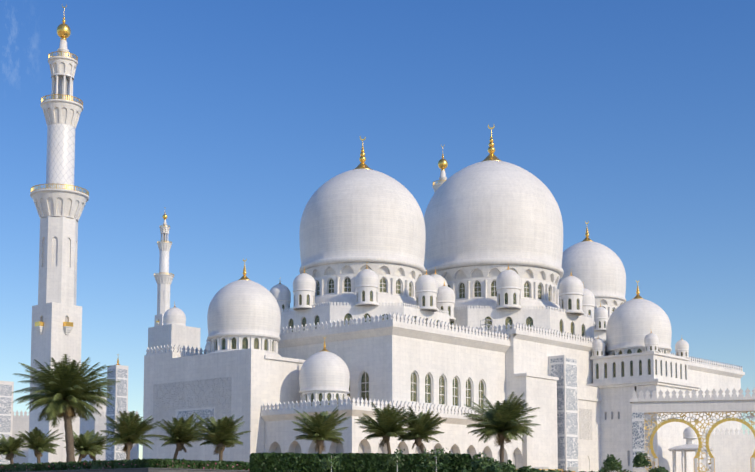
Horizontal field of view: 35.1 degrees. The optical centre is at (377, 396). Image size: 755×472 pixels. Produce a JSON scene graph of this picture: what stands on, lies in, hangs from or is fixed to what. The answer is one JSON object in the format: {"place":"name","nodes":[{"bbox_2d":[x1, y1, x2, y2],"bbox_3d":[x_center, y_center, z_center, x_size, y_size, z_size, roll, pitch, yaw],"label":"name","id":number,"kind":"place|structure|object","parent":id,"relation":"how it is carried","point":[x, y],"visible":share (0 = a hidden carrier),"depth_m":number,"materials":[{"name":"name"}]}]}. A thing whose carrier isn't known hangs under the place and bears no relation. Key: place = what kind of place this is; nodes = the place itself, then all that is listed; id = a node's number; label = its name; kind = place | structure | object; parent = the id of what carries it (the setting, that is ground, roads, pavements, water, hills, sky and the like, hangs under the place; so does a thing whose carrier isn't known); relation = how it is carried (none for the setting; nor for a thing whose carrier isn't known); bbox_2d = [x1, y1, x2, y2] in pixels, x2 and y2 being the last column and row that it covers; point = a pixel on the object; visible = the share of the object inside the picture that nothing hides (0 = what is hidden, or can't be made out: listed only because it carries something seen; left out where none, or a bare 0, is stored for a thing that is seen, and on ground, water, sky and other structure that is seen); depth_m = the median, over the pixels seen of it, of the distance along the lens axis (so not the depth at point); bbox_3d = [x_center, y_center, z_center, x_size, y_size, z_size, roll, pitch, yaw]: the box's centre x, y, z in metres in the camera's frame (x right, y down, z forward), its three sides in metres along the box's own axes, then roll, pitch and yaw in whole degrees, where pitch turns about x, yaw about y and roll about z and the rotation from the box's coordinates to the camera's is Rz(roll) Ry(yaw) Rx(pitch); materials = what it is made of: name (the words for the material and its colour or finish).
{"place":"outdoors","nodes":[
{"label":"outdoors","id":0,"kind":"place"},
{"bbox_2d":[0,0,754,458],"label":"sky","id":1,"kind":"structure","parent":0,"point":[224,119],"materials":[{"name":"blue"}]},
{"bbox_3d":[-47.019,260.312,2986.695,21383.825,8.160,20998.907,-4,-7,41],"label":"ground","id":2,"kind":"structure","parent":0,"visible":0},
{"bbox_2d":[0,354,669,471],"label":"vegetation","id":3,"kind":"object","parent":2,"relation":"on","point":[68,388],"visible":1,"depth_m":138.22,"materials":[{"name":"green plant"}]},
{"bbox_2d":[0,4,754,471],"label":"mosque","id":4,"kind":"structure","parent":2,"relation":"on","point":[474,284],"depth_m":246.87,"materials":[{"name":"stone"}]},
{"bbox_2d":[630,387,754,471],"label":"archway","id":5,"kind":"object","parent":2,"relation":"on","point":[674,405],"depth_m":197.53,"materials":[{"name":"stone"}]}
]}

